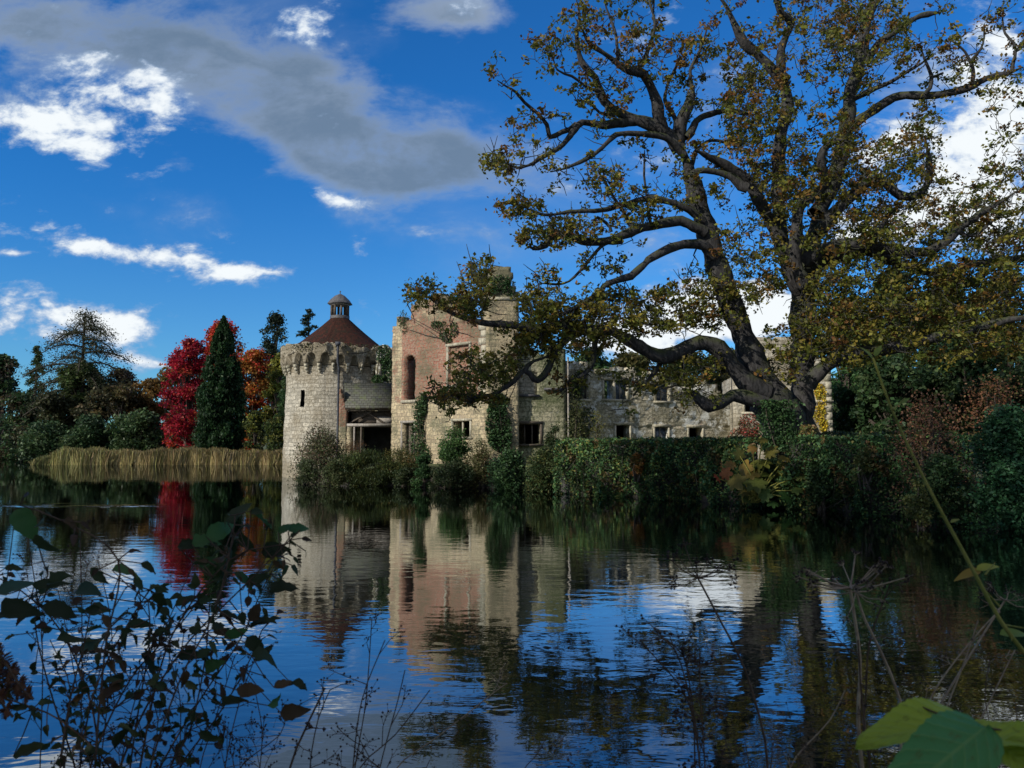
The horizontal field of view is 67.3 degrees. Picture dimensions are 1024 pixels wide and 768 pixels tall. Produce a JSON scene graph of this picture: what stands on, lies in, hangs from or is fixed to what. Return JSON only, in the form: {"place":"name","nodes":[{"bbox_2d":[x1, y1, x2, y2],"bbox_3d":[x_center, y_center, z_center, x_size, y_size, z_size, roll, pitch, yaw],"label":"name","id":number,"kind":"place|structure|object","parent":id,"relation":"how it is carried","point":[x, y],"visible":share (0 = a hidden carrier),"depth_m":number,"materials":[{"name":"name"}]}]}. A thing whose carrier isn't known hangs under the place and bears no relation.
{"place":"outdoors","nodes":[
{"label":"outdoors","id":0,"kind":"place"},
{"bbox_2d":[397,310,458,343],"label":"ivy","id":1,"kind":"object","parent":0,"point":[442,334],"visible":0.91,"depth_m":47.56,"materials":[{"name":"green plant"}]},
{"bbox_2d":[0,459,1023,767],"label":"water","id":2,"kind":"structure","parent":0,"point":[538,595],"depth_m":9.84,"materials":[{"name":"blue liquid"}]},
{"bbox_2d":[0,0,1023,426],"label":"sky","id":3,"kind":"structure","parent":0,"point":[169,169],"materials":[{"name":"blue"}]},
{"bbox_2d":[170,378,997,519],"bbox_3d":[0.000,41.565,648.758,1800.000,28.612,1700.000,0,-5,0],"label":"ground","id":4,"kind":"structure","parent":0,"point":[389,483],"depth_m":42.42,"materials":[{"name":"plant"}]},
{"bbox_2d":[0,353,21,439],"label":"pine tree","id":5,"kind":"object","parent":4,"relation":"on","point":[8,383],"visible":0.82,"depth_m":139.96,"materials":[{"name":"green plant"}]},
{"bbox_2d":[0,643,33,719],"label":"dry fern","id":6,"kind":"object","parent":4,"relation":"on","point":[10,681],"visible":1,"depth_m":1.47,"materials":[{"name":"brown plant"}]},
{"bbox_2d":[0,390,42,459],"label":"broadleaf tree","id":7,"kind":"object","parent":4,"relation":"on","point":[15,400],"visible":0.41,"depth_m":127.94,"materials":[{"name":"green plant"}]},
{"bbox_2d":[22,345,46,401],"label":"spruce tree","id":8,"kind":"object","parent":4,"relation":"on","point":[37,358],"visible":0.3,"depth_m":138.43,"materials":[{"name":"green plant"}]},
{"bbox_2d":[13,415,72,462],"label":"rhododendron bush","id":9,"kind":"object","parent":4,"relation":"on","point":[43,439],"visible":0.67,"depth_m":103.41,"materials":[{"name":"green plant"}]},
{"bbox_2d":[5,388,92,461],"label":"broadleaf tree","id":10,"kind":"object","parent":4,"relation":"on","point":[55,403],"visible":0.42,"depth_m":111.47,"materials":[{"name":"green plant"}]},
{"bbox_2d":[7,307,148,419],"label":"cedar tree","id":11,"kind":"object","parent":4,"relation":"on","point":[97,329],"visible":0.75,"depth_m":120.06,"materials":[{"name":"green plant"}]},
{"bbox_2d":[54,361,106,421],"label":"broadleaf tree","id":12,"kind":"object","parent":4,"relation":"on","point":[68,384],"visible":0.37,"depth_m":116.75,"materials":[{"name":"green plant"}]},
{"bbox_2d":[57,410,117,448],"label":"rhododendron bush","id":13,"kind":"object","parent":4,"relation":"on","point":[89,429],"visible":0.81,"depth_m":104.05,"materials":[{"name":"green plant"}]},
{"bbox_2d":[12,512,194,767],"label":"leafy shrub","id":14,"kind":"object","parent":4,"relation":"on","point":[83,665],"visible":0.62,"depth_m":1.86,"materials":[{"name":"plant"}]},
{"bbox_2d":[68,380,163,450],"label":"broadleaf tree","id":15,"kind":"object","parent":4,"relation":"on","point":[121,395],"visible":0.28,"depth_m":110.13,"materials":[{"name":"green plant"}]},
{"bbox_2d":[94,366,142,432],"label":"broadleaf tree","id":16,"kind":"object","parent":4,"relation":"on","point":[124,378],"visible":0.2,"depth_m":121.00,"materials":[{"name":"green plant"}]},
{"bbox_2d":[103,407,171,450],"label":"rhododendron bush","id":17,"kind":"object","parent":4,"relation":"on","point":[136,427],"visible":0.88,"depth_m":104.56,"materials":[{"name":"green plant"}]},
{"bbox_2d":[123,377,171,447],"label":"broadleaf tree","id":18,"kind":"object","parent":4,"relation":"on","point":[151,387],"visible":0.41,"depth_m":114.70,"materials":[{"name":"brown plant"}]},
{"bbox_2d":[0,492,311,767],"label":"hazel shrub","id":19,"kind":"object","parent":4,"relation":"on","point":[23,521],"visible":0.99,"depth_m":1.71,"materials":[{"name":"green plant"}]},
{"bbox_2d":[30,445,282,464],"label":"reeds","id":20,"kind":"object","parent":4,"relation":"on","point":[161,455],"visible":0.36,"depth_m":89.20,"materials":[{"name":"beige plant"}]},
{"bbox_2d":[156,364,194,448],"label":"broadleaf tree","id":21,"kind":"object","parent":4,"relation":"on","point":[162,377],"visible":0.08,"depth_m":133.31,"materials":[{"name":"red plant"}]},
{"bbox_2d":[156,335,209,448],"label":"maple tree","id":22,"kind":"object","parent":4,"relation":"on","point":[186,361],"visible":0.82,"depth_m":102.69,"materials":[{"name":"red plant"}]},
{"bbox_2d":[187,315,248,450],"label":"cypress tree","id":23,"kind":"object","parent":4,"relation":"on","point":[220,418],"visible":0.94,"depth_m":96.81,"materials":[{"name":"green plant"}]},
{"bbox_2d":[192,317,247,442],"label":"maple tree","id":24,"kind":"object","parent":4,"relation":"on","point":[211,330],"visible":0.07,"depth_m":112.38,"materials":[{"name":"red plant"}]},
{"bbox_2d":[128,638,323,767],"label":"leafy shrub","id":25,"kind":"object","parent":4,"relation":"on","point":[232,731],"visible":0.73,"depth_m":1.85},
{"bbox_2d":[242,410,269,449],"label":"bush","id":26,"kind":"object","parent":4,"relation":"on","point":[254,419],"visible":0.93,"depth_m":94.26,"materials":[{"name":"green plant"}]},
{"bbox_2d":[237,346,276,450],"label":"broadleaf tree","id":27,"kind":"object","parent":4,"relation":"on","point":[253,364],"visible":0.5,"depth_m":107.37,"materials":[{"name":"orange plant"}]},
{"bbox_2d":[261,414,284,451],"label":"bush","id":28,"kind":"object","parent":4,"relation":"on","point":[274,439],"visible":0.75,"depth_m":91.67,"materials":[{"name":"green plant"}]},
{"bbox_2d":[261,353,285,444],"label":"broadleaf tree","id":29,"kind":"object","parent":4,"relation":"on","point":[273,376],"visible":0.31,"depth_m":104.89,"materials":[{"name":"green plant"}]},
{"bbox_2d":[259,310,288,409],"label":"redwood tree","id":30,"kind":"object","parent":4,"relation":"on","point":[276,320],"visible":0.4,"depth_m":150.74,"materials":[{"name":"green plant"}]},
{"bbox_2d":[273,376,285,433],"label":"broadleaf tree","id":31,"kind":"object","parent":4,"relation":"on","point":[281,402],"visible":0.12,"depth_m":93.51,"materials":[{"name":"green plant"}]},
{"bbox_2d":[293,458,319,483],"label":"shrub","id":32,"kind":"object","parent":4,"relation":"on","point":[307,470],"visible":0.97,"depth_m":44.28,"materials":[{"name":"green plant"}]},
{"bbox_2d":[295,308,318,338],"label":"cedar tree","id":33,"kind":"object","parent":4,"relation":"on","point":[309,315],"visible":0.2,"depth_m":161.18,"materials":[{"name":"green plant"}]},
{"bbox_2d":[289,688,325,767],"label":"dead flower stem","id":34,"kind":"object","parent":4,"relation":"on","point":[309,725],"visible":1,"depth_m":1.67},
{"bbox_2d":[284,420,347,482],"bbox_3d":[-11.705,4.240,46.814,4.313,4.188,3.078,0,-5,0],"label":"shrub","id":35,"kind":"object","parent":4,"relation":"on","point":[322,452],"visible":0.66,"depth_m":46.54,"materials":[{"name":"green plant"}]},
{"bbox_2d":[317,457,350,485],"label":"shrub","id":36,"kind":"object","parent":4,"relation":"on","point":[335,477],"visible":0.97,"depth_m":42.43,"materials":[{"name":"green plant"}]},
{"bbox_2d":[280,291,391,478],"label":"round tower","id":37,"kind":"structure","parent":4,"relation":"on","point":[318,377],"depth_m":52.99,"materials":[{"name":"stone"}]},
{"bbox_2d":[284,342,380,356],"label":"wall plants","id":38,"kind":"object","parent":37,"relation":"on","point":[307,344],"depth_m":52.69,"materials":[{"name":"green plant"}]},
{"bbox_2d":[371,344,392,382],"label":"ivy","id":39,"kind":"object","parent":37,"relation":"attached to","point":[385,360],"visible":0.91,"depth_m":53.39,"materials":[{"name":"green plant"}]},
{"bbox_2d":[291,609,429,767],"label":"dead flower stem","id":40,"kind":"object","parent":4,"relation":"on","point":[352,726],"visible":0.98,"depth_m":1.82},
{"bbox_2d":[338,383,391,467],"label":"lean to house","id":41,"kind":"structure","parent":4,"relation":"on","point":[367,406],"depth_m":51.12,"materials":[{"name":"paint"}]},
{"bbox_2d":[334,445,396,486],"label":"shrub","id":42,"kind":"object","parent":4,"relation":"on","point":[360,475],"visible":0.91,"depth_m":42.65,"materials":[{"name":"green plant"}]},
{"bbox_2d":[372,446,420,480],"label":"shrub","id":43,"kind":"object","parent":4,"relation":"on","point":[398,459],"visible":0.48,"depth_m":43.25,"materials":[{"name":"green plant"}]},
{"bbox_2d":[390,466,421,486],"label":"shrub","id":44,"kind":"object","parent":4,"relation":"on","point":[403,475],"visible":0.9,"depth_m":41.90,"materials":[{"name":"green plant"}]},
{"bbox_2d":[410,452,435,486],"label":"shrub","id":45,"kind":"object","parent":4,"relation":"on","point":[423,463],"visible":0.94,"depth_m":41.34,"materials":[{"name":"green plant"}]},
{"bbox_2d":[397,662,506,767],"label":"dead flower stem","id":46,"kind":"object","parent":4,"relation":"on","point":[496,680],"visible":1,"depth_m":1.99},
{"bbox_2d":[428,457,476,488],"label":"shrub","id":47,"kind":"object","parent":4,"relation":"on","point":[457,474],"visible":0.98,"depth_m":40.04,"materials":[{"name":"green plant"}]},
{"bbox_2d":[432,424,473,486],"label":"shrub","id":48,"kind":"object","parent":4,"relation":"on","point":[454,449],"visible":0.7,"depth_m":41.74,"materials":[{"name":"green plant"}]},
{"bbox_2d":[391,266,525,468],"bbox_3d":[-2.951,-0.554,48.471,10.069,12.152,4.006,-4,-6,42],"label":"castle ruin","id":49,"kind":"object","parent":4,"relation":"on","point":[417,358],"visible":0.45,"depth_m":47.34,"materials":[{"name":"stone"}]},
{"bbox_2d":[407,392,432,463],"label":"ivy","id":50,"kind":"object","parent":49,"relation":"attached to","point":[420,413],"visible":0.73,"depth_m":47.94,"materials":[{"name":"green plant"}]},
{"bbox_2d":[484,393,512,452],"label":"ivy","id":51,"kind":"object","parent":49,"relation":"attached to","point":[500,438],"visible":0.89,"depth_m":44.14,"materials":[{"name":"green plant"}]},
{"bbox_2d":[490,274,516,295],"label":"ivy","id":52,"kind":"object","parent":49,"relation":"attached to","point":[504,286],"visible":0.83,"depth_m":44.96,"materials":[{"name":"green plant"}]},
{"bbox_2d":[461,438,493,488],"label":"shrub","id":53,"kind":"object","parent":4,"relation":"on","point":[479,460],"visible":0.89,"depth_m":40.51,"materials":[{"name":"green plant"}]},
{"bbox_2d":[426,718,574,767],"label":"dead flower stem","id":54,"kind":"object","parent":4,"relation":"on","point":[568,759],"visible":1,"depth_m":1.82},
{"bbox_2d":[485,446,530,490],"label":"shrub","id":55,"kind":"object","parent":4,"relation":"on","point":[505,467],"visible":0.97,"depth_m":38.71,"materials":[{"name":"green plant"}]},
{"bbox_2d":[522,443,560,491],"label":"shrub","id":56,"kind":"object","parent":4,"relation":"on","point":[540,475],"visible":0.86,"depth_m":37.37,"materials":[{"name":"green plant"}]},
{"bbox_2d":[519,342,568,463],"bbox_3d":[1.213,0.976,46.859,3.843,8.825,3.360,1,-5,-10],"label":"castle bay","id":57,"kind":"object","parent":4,"relation":"on","point":[541,410],"visible":0.35,"depth_m":45.44,"materials":[{"name":"stone"},{"name":"dark plaster"},{"name":"weathered timber"}]},
{"bbox_2d":[519,372,536,393],"bbox_3d":[0.901,-0.027,45.586,1.145,1.359,0.339,1,-5,-11],"label":"blocked window","id":58,"kind":"structure","parent":57,"relation":"in","point":[526,386],"depth_m":45.44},
{"bbox_2d":[542,422,560,468],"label":"shrub","id":59,"kind":"object","parent":4,"relation":"on","point":[550,440],"visible":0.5,"depth_m":41.29,"materials":[{"name":"green plant"}]},
{"bbox_2d":[558,463,582,493],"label":"shrub","id":60,"kind":"object","parent":4,"relation":"on","point":[572,486],"visible":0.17,"depth_m":35.20,"materials":[{"name":"green plant"}]},
{"bbox_2d":[555,394,588,443],"bbox_3d":[3.286,2.658,40.847,2.025,4.348,1.644,0,-5,0],"label":"sapling","id":61,"kind":"object","parent":4,"relation":"on","point":[576,430],"visible":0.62,"depth_m":40.88,"materials":[{"name":"green plant"}]},
{"bbox_2d":[570,347,616,398],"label":"broadleaf tree","id":62,"kind":"object","parent":4,"relation":"on","point":[602,362],"visible":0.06,"depth_m":83.94,"materials":[{"name":"green plant"}]},
{"bbox_2d":[588,410,607,439],"bbox_3d":[4.330,2.936,38.879,1.221,3.466,1.225,0,-5,0],"label":"sapling","id":63,"kind":"object","parent":4,"relation":"on","point":[597,430],"visible":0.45,"depth_m":38.91,"materials":[{"name":"green plant"}]},
{"bbox_2d":[606,348,653,371],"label":"broadleaf tree","id":64,"kind":"object","parent":4,"relation":"on","point":[640,360],"visible":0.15,"depth_m":89.02,"materials":[{"name":"green plant"}]},
{"bbox_2d":[566,361,729,443],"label":"ruined wing","id":65,"kind":"structure","parent":4,"relation":"on","point":[655,416],"depth_m":49.75,"materials":[{"name":"stone"}]},
{"bbox_2d":[566,371,595,436],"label":"ivy","id":66,"kind":"object","parent":65,"relation":"attached to","point":[583,407],"visible":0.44,"depth_m":47.42,"materials":[{"name":"green plant"}]},
{"bbox_2d":[594,368,722,400],"bbox_3d":[10.118,0.248,50.367,10.915,2.193,0.461,2,-5,-25],"label":"ivy","id":67,"kind":"object","parent":65,"relation":"attached to","point":[604,371],"visible":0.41,"depth_m":50.40,"materials":[{"name":"green plant"}]},
{"bbox_2d":[551,435,769,505],"bbox_3d":[5.915,3.683,32.494,2.967,3.081,11.711,4,-6,-42],"label":"clipped hedge","id":68,"kind":"object","parent":4,"relation":"on","point":[685,469],"visible":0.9,"depth_m":31.91,"materials":[{"name":"green plant"}]},
{"bbox_2d":[630,451,645,481],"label":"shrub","id":69,"kind":"object","parent":68,"relation":"on","point":[639,467],"visible":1,"depth_m":32.11,"materials":[{"name":"brown plant"}]},
{"bbox_2d":[615,614,731,767],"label":"dead flower stem","id":70,"kind":"object","parent":4,"relation":"on","point":[689,698],"visible":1,"depth_m":1.69,"materials":[{"name":"plant"}]},
{"bbox_2d":[651,343,718,389],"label":"broadleaf tree","id":71,"kind":"object","parent":4,"relation":"on","point":[698,368],"visible":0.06,"depth_m":95.26,"materials":[{"name":"green plant"}]},
{"bbox_2d":[398,0,1023,487],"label":"oak tree","id":72,"kind":"object","parent":4,"relation":"on","point":[806,262],"visible":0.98,"depth_m":28.71,"materials":[{"name":"green plant"}]},
{"bbox_2d":[747,399,805,451],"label":"ivy","id":73,"kind":"object","parent":72,"relation":"attached to","point":[769,414],"visible":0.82,"depth_m":28.55,"materials":[{"name":"green plant"}]},
{"bbox_2d":[792,424,818,482],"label":"ivy","id":74,"kind":"object","parent":72,"relation":"attached to","point":[809,428],"visible":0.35,"depth_m":27.99,"materials":[{"name":"green plant"}]},
{"bbox_2d":[662,538,768,767],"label":"dead umbel","id":75,"kind":"object","parent":4,"relation":"on","point":[706,559],"visible":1,"depth_m":1.71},
{"bbox_2d":[704,346,734,393],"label":"broadleaf tree","id":76,"kind":"object","parent":4,"relation":"on","point":[724,376],"visible":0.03,"depth_m":98.47,"materials":[{"name":"green plant"}]},
{"bbox_2d":[714,438,805,507],"bbox_3d":[8.617,3.086,26.721,3.341,2.427,1.757,0,-5,0],"label":"giant leaved plant","id":77,"kind":"object","parent":4,"relation":"on","point":[756,483],"visible":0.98,"depth_m":26.83,"materials":[{"name":"green plant"}]},
{"bbox_2d":[739,453,802,508],"bbox_3d":[9.318,3.606,27.709,2.311,2.283,1.973,0,-5,0],"label":"shrub","id":78,"kind":"object","parent":4,"relation":"on","point":[769,471],"visible":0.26,"depth_m":27.29,"materials":[{"name":"green plant"}]},
{"bbox_2d":[722,337,833,459],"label":"end block","id":79,"kind":"structure","parent":4,"relation":"on","point":[738,411],"depth_m":50.67,"materials":[{"name":"stone"}]},
{"bbox_2d":[728,413,761,436],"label":"creeper","id":80,"kind":"object","parent":79,"relation":"attached to","point":[748,429],"visible":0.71,"depth_m":50.51,"materials":[{"name":"red plant"}]},
{"bbox_2d":[813,383,827,431],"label":"creeper","id":81,"kind":"object","parent":79,"relation":"attached to","point":[818,391],"visible":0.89,"depth_m":50.00,"materials":[{"name":"yellow plant"}]},
{"bbox_2d":[800,453,840,510],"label":"shrub","id":82,"kind":"object","parent":4,"relation":"on","point":[818,489],"visible":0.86,"depth_m":26.10,"materials":[{"name":"green plant"}]},
{"bbox_2d":[829,301,870,429],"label":"broadleaf tree","id":83,"kind":"object","parent":4,"relation":"on","point":[835,407],"visible":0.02,"depth_m":65.12,"materials":[{"name":"green plant"}]},
{"bbox_2d":[831,359,870,435],"bbox_3d":[23.969,1.783,55.144,3.819,8.552,4.778,-2,-5,25],"label":"broadleaf tree","id":84,"kind":"object","parent":4,"relation":"on","point":[844,401],"visible":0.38,"depth_m":54.53,"materials":[{"name":"green plant"}]},
{"bbox_2d":[792,548,914,767],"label":"dead umbel","id":85,"kind":"object","parent":4,"relation":"on","point":[855,586],"visible":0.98,"depth_m":1.66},
{"bbox_2d":[811,560,901,750],"bbox_3d":[0.763,1.031,1.639,0.169,1.307,0.209,0,-5,0],"label":"dead umbel","id":86,"kind":"object","parent":4,"relation":"on","point":[857,593],"visible":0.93,"depth_m":1.68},
{"bbox_2d":[827,577,907,767],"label":"dead flower stem","id":87,"kind":"object","parent":4,"relation":"on","point":[864,706],"visible":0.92,"depth_m":1.70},
{"bbox_2d":[736,638,1017,767],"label":"dead flower stem","id":88,"kind":"object","parent":4,"relation":"on","point":[794,745],"visible":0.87,"depth_m":1.52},
{"bbox_2d":[777,432,994,521],"bbox_3d":[11.844,3.108,25.275,2.962,3.066,7.874,3,-6,-36],"label":"clipped hedge","id":89,"kind":"object","parent":4,"relation":"on","point":[841,451],"visible":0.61,"depth_m":25.13,"materials":[{"name":"green plant"}]},
{"bbox_2d":[850,446,879,490],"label":"shrub","id":90,"kind":"object","parent":89,"relation":"on","point":[862,458],"visible":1,"depth_m":24.39,"materials":[{"name":"green plant"}]},
{"bbox_2d":[820,429,959,441],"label":"garden hedge","id":91,"kind":"object","parent":4,"relation":"on","point":[888,432],"visible":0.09,"depth_m":32.40,"materials":[{"name":"green plant"}]},
{"bbox_2d":[843,353,943,432],"bbox_3d":[24.585,1.868,49.918,5.856,8.391,7.898,-2,-5,25],"label":"broadleaf tree","id":92,"kind":"object","parent":4,"relation":"on","point":[894,370],"visible":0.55,"depth_m":48.66,"materials":[{"name":"green plant"}]},
{"bbox_2d":[854,267,939,430],"bbox_3d":[30.069,-1.406,60.208,5.900,16.350,9.684,0,-5,0],"label":"broadleaf tree","id":93,"kind":"object","parent":4,"relation":"on","point":[904,273],"visible":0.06,"depth_m":59.09,"materials":[{"name":"green plant"}]},
{"bbox_2d":[783,598,1017,767],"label":"dead flower stem","id":94,"kind":"object","parent":4,"relation":"on","point":[968,644],"visible":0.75,"depth_m":1.72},
{"bbox_2d":[901,477,935,528],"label":"shrub","id":95,"kind":"object","parent":4,"relation":"on","point":[915,502],"visible":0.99,"depth_m":20.63,"materials":[{"name":"green plant"}]},
{"bbox_2d":[877,388,985,522],"bbox_3d":[12.326,2.241,22.550,2.961,4.246,2.603,0,-5,0],"label":"shrub","id":96,"kind":"object","parent":4,"relation":"on","point":[931,430],"visible":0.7,"depth_m":22.48,"materials":[{"name":"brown plant"}]},
{"bbox_2d":[903,450,974,526],"bbox_3d":[11.919,3.034,21.424,1.957,2.422,1.780,0,-5,0],"label":"shrub","id":97,"kind":"object","parent":4,"relation":"on","point":[941,477],"visible":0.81,"depth_m":21.20,"materials":[{"name":"green plant"}]},
{"bbox_2d":[855,697,1023,767],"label":"hazel twig","id":98,"kind":"object","parent":4,"relation":"on","point":[930,733],"visible":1,"depth_m":0.80,"materials":[{"name":"green plant"}]},
{"bbox_2d":[860,346,1023,653],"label":"bramble cane","id":99,"kind":"object","parent":4,"relation":"on","point":[1011,633],"visible":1,"depth_m":1.38,"materials":[{"name":"green plant"}]},
{"bbox_2d":[911,258,990,430],"bbox_3d":[33.115,-1.460,58.374,6.373,16.429,9.420,0,-5,0],"label":"broadleaf tree","id":100,"kind":"object","parent":4,"relation":"on","point":[931,358],"visible":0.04,"depth_m":57.19,"materials":[{"name":"green plant"}]},
{"bbox_2d":[910,336,1017,463],"bbox_3d":[27.777,1.144,47.028,5.415,9.266,8.884,0,-5,0],"label":"broadleaf tree","id":101,"kind":"object","parent":4,"relation":"on","point":[964,371],"visible":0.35,"depth_m":46.01,"materials":[{"name":"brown plant"}]},
{"bbox_2d":[940,581,1023,703],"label":"dead umbel","id":102,"kind":"object","parent":4,"relation":"on","point":[988,584],"visible":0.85,"depth_m":1.76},
{"bbox_2d":[946,361,1023,488],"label":"shrub","id":103,"kind":"object","parent":4,"relation":"on","point":[1000,394],"visible":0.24,"depth_m":24.51,"materials":[{"name":"green plant"}]},
{"bbox_2d":[952,399,1023,532],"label":"laurel","id":104,"kind":"object","parent":4,"relation":"on","point":[1002,447],"visible":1,"depth_m":20.23,"materials":[{"name":"green plant"}]},
{"bbox_2d":[952,268,1023,416],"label":"broadleaf tree","id":105,"kind":"object","parent":4,"relation":"on","point":[1011,356],"visible":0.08,"depth_m":53.55,"materials":[{"name":"green plant"}]},
{"bbox_2d":[985,354,1023,425],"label":"broadleaf tree","id":106,"kind":"object","parent":4,"relation":"on","point":[1020,381],"visible":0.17,"depth_m":46.00,"materials":[{"name":"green plant"}]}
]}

